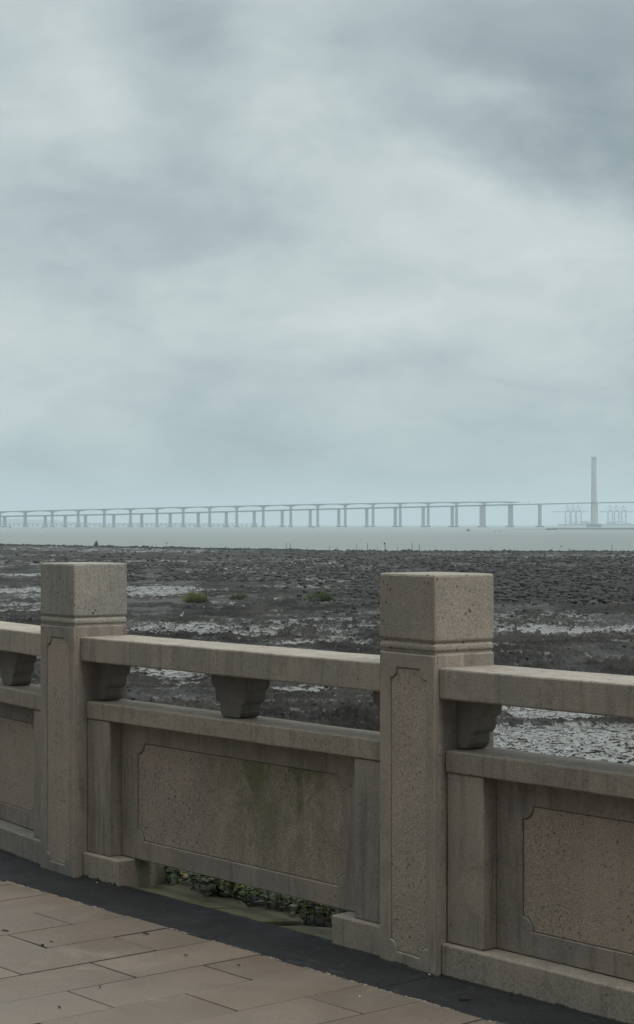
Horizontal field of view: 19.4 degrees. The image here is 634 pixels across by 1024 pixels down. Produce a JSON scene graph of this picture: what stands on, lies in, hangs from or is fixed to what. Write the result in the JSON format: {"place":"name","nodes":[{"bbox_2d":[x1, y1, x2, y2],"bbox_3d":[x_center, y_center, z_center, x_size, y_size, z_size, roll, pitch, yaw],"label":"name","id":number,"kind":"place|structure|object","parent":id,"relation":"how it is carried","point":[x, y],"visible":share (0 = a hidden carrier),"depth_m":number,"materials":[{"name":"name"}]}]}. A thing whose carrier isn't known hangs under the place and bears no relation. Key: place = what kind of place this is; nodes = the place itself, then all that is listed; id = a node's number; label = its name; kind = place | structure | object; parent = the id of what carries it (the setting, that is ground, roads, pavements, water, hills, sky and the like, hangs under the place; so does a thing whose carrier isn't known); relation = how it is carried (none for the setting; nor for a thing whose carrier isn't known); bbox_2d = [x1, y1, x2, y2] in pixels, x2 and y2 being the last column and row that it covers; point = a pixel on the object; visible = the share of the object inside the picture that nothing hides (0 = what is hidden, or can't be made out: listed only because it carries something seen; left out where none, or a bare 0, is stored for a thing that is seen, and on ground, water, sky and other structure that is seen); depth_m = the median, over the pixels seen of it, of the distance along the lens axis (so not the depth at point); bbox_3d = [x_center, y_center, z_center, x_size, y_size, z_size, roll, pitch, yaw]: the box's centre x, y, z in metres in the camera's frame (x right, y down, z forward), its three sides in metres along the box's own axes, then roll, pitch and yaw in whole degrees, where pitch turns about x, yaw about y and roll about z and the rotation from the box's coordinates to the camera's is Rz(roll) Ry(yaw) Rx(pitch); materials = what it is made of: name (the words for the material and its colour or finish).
{"place":"outdoors","nodes":[
{"label":"outdoors","id":0,"kind":"place"},
{"bbox_2d":[1,519,299,525],"bbox_3d":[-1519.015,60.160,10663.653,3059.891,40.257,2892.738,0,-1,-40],"label":"hills","id":1,"kind":"structure","parent":0,"point":[16,522],"depth_m":10364.06,"materials":[{"name":"grey"}]},
{"bbox_2d":[0,881,496,1023],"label":"pavement","id":2,"kind":"structure","parent":0,"point":[155,975],"depth_m":5.70,"materials":[{"name":"brown stone"}]},
{"bbox_2d":[164,869,346,927],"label":"ground","id":3,"kind":"structure","parent":0,"point":[310,922],"depth_m":7.11,"materials":[{"name":"green plant"}]},
{"bbox_2d":[0,621,40,863],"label":"balustrade section","id":4,"kind":"object","parent":3,"relation":"on","point":[20,647],"visible":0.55,"depth_m":8.00,"materials":[{"name":"stone"}]},
{"bbox_2d":[40,562,126,877],"bbox_3d":[-0.955,0.983,7.563,0.248,1.551,0.286,0,0,-37],"label":"stone post","id":5,"kind":"object","parent":3,"relation":"on","point":[79,600],"visible":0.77,"depth_m":7.46,"materials":[{"name":"grey stone"}]},
{"bbox_2d":[133,884,246,908],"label":"stone slab","id":6,"kind":"structure","parent":3,"relation":"on","point":[185,893],"depth_m":7.03,"materials":[{"name":"grey stone"}]},
{"bbox_2d":[81,635,379,955],"bbox_3d":[-0.279,1.099,6.780,0.238,1.210,1.796,0,-1,-40],"label":"balustrade section","id":7,"kind":"object","parent":3,"relation":"on","point":[237,788],"visible":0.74,"depth_m":6.72,"materials":[{"name":"stone"}]},
{"bbox_2d":[160,866,349,926],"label":"plants","id":8,"kind":"object","parent":3,"relation":"on","point":[216,887],"visible":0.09,"depth_m":7.00,"materials":[{"name":"green plant"}]},
{"bbox_2d":[216,907,302,925],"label":"stone slab","id":9,"kind":"structure","parent":3,"relation":"on","point":[272,916],"depth_m":6.69,"materials":[{"name":"grey stone"}]},
{"bbox_2d":[279,926,331,939],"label":"stone slab","id":10,"kind":"structure","parent":3,"relation":"on","point":[324,932],"depth_m":6.44,"materials":[{"name":"grey stone"}]},
{"bbox_2d":[0,853,620,1023],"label":"kerb","id":11,"kind":"structure","parent":3,"relation":"on","point":[301,949],"depth_m":6.17,"materials":[{"name":"stone"}]},
{"bbox_2d":[7,881,497,1021],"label":"mortar crumbs","id":12,"kind":"object","parent":11,"relation":"on","point":[260,954],"visible":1,"depth_m":6.01,"materials":[{"name":"grey concrete"}]},
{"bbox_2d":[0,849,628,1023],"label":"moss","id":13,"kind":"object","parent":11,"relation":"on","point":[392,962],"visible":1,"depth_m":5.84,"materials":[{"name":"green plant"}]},
{"bbox_2d":[380,572,493,975],"bbox_3d":[0.385,0.972,5.965,0.248,1.550,0.286,0,0,-36],"label":"stone post","id":14,"kind":"object","parent":3,"relation":"on","point":[432,624],"visible":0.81,"depth_m":5.87,"materials":[{"name":"stone"}]},
{"bbox_2d":[440,665,633,1023],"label":"balustrade section","id":15,"kind":"object","parent":3,"relation":"on","point":[540,876],"visible":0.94,"depth_m":5.55,"materials":[{"name":"stone"}]},
{"bbox_2d":[0,545,633,764],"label":"mudflat","id":16,"kind":"structure","parent":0,"point":[269,607],"depth_m":117.78,"materials":[{"name":"grey soil"}]},
{"bbox_2d":[182,587,210,602],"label":"grass clump","id":17,"kind":"object","parent":16,"relation":"on","point":[193,597],"visible":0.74,"depth_m":149.40,"materials":[{"name":"green plant"}]},
{"bbox_2d":[228,590,249,599],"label":"grass clump","id":18,"kind":"object","parent":16,"relation":"on","point":[237,596],"visible":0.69,"depth_m":154.55,"materials":[{"name":"green plant"}]},
{"bbox_2d":[0,543,633,554],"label":"shoreline stones","id":19,"kind":"object","parent":16,"relation":"on","point":[369,550],"visible":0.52,"depth_m":438.56,"materials":[{"name":"grey stone"}]},
{"bbox_2d":[1,550,633,762],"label":"rubble stones","id":20,"kind":"object","parent":16,"relation":"on","point":[510,593],"visible":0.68,"depth_m":215.46,"materials":[{"name":"grey stone"}]},
{"bbox_2d":[303,588,335,601],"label":"grass clump","id":21,"kind":"object","parent":16,"relation":"on","point":[323,597],"visible":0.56,"depth_m":148.64,"materials":[{"name":"green plant"}]},
{"bbox_2d":[0,525,633,550],"bbox_3d":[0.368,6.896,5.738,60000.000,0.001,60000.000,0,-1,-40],"label":"sea","id":22,"kind":"structure","parent":0,"point":[447,538],"depth_m":968.94,"materials":[{"name":"liquid"}]},
{"bbox_2d":[9,524,256,525],"bbox_3d":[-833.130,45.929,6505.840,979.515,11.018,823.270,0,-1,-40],"label":"distant viaduct","id":23,"kind":"object","parent":22,"relation":"on","point":[128,524],"visible":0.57,"depth_m":6504.64,"materials":[{"name":"grey concrete"}]},
{"bbox_2d":[0,502,517,526],"bbox_3d":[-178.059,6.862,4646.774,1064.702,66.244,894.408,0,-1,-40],"label":"bridge","id":24,"kind":"structure","parent":22,"relation":"on","point":[263,515],"depth_m":4643.90,"materials":[{"name":"concrete"}]},
{"bbox_2d":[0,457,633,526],"bbox_3d":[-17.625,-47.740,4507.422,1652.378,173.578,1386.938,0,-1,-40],"label":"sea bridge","id":25,"kind":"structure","parent":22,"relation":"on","point":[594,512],"depth_m":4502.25,"materials":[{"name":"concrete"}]},
{"bbox_2d":[552,505,576,525],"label":"harbour crane","id":26,"kind":"object","parent":22,"relation":"on","point":[569,516],"visible":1,"depth_m":7997.99,"materials":[{"name":"grey metal"}]},
{"bbox_2d":[563,505,582,525],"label":"harbour crane","id":27,"kind":"object","parent":22,"relation":"on","point":[571,514],"visible":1,"depth_m":7996.72,"materials":[{"name":"grey metal"}]},
{"bbox_2d":[573,505,588,525],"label":"harbour crane","id":28,"kind":"object","parent":22,"relation":"on","point":[580,516],"visible":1,"depth_m":7997.99,"materials":[{"name":"grey metal"}]},
{"bbox_2d":[544,528,633,529],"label":"sandbank","id":29,"kind":"structure","parent":22,"relation":"in","point":[591,528],"depth_m":2455.57,"materials":[{"name":"grey sand"}]},
{"bbox_2d":[558,521,633,525],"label":"port quay","id":30,"kind":"structure","parent":22,"relation":"on","point":[584,523],"depth_m":8029.82,"materials":[{"name":"grey concrete"}]},
{"bbox_2d":[599,505,620,525],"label":"harbour crane","id":31,"kind":"object","parent":22,"relation":"on","point":[608,511],"visible":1,"depth_m":7997.99,"materials":[{"name":"grey metal"}]},
{"bbox_2d":[610,505,631,525],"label":"harbour crane","id":32,"kind":"object","parent":22,"relation":"on","point":[618,516],"visible":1,"depth_m":7996.72,"materials":[{"name":"grey metal"}]},
{"bbox_2d":[615,505,633,525],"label":"harbour crane","id":33,"kind":"object","parent":22,"relation":"on","point":[625,516],"visible":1,"depth_m":7997.99,"materials":[{"name":"grey metal"}]},
{"bbox_2d":[0,0,633,524],"label":"sky","id":34,"kind":"structure","parent":0,"point":[253,252],"materials":[{"name":"grey"}]}
]}

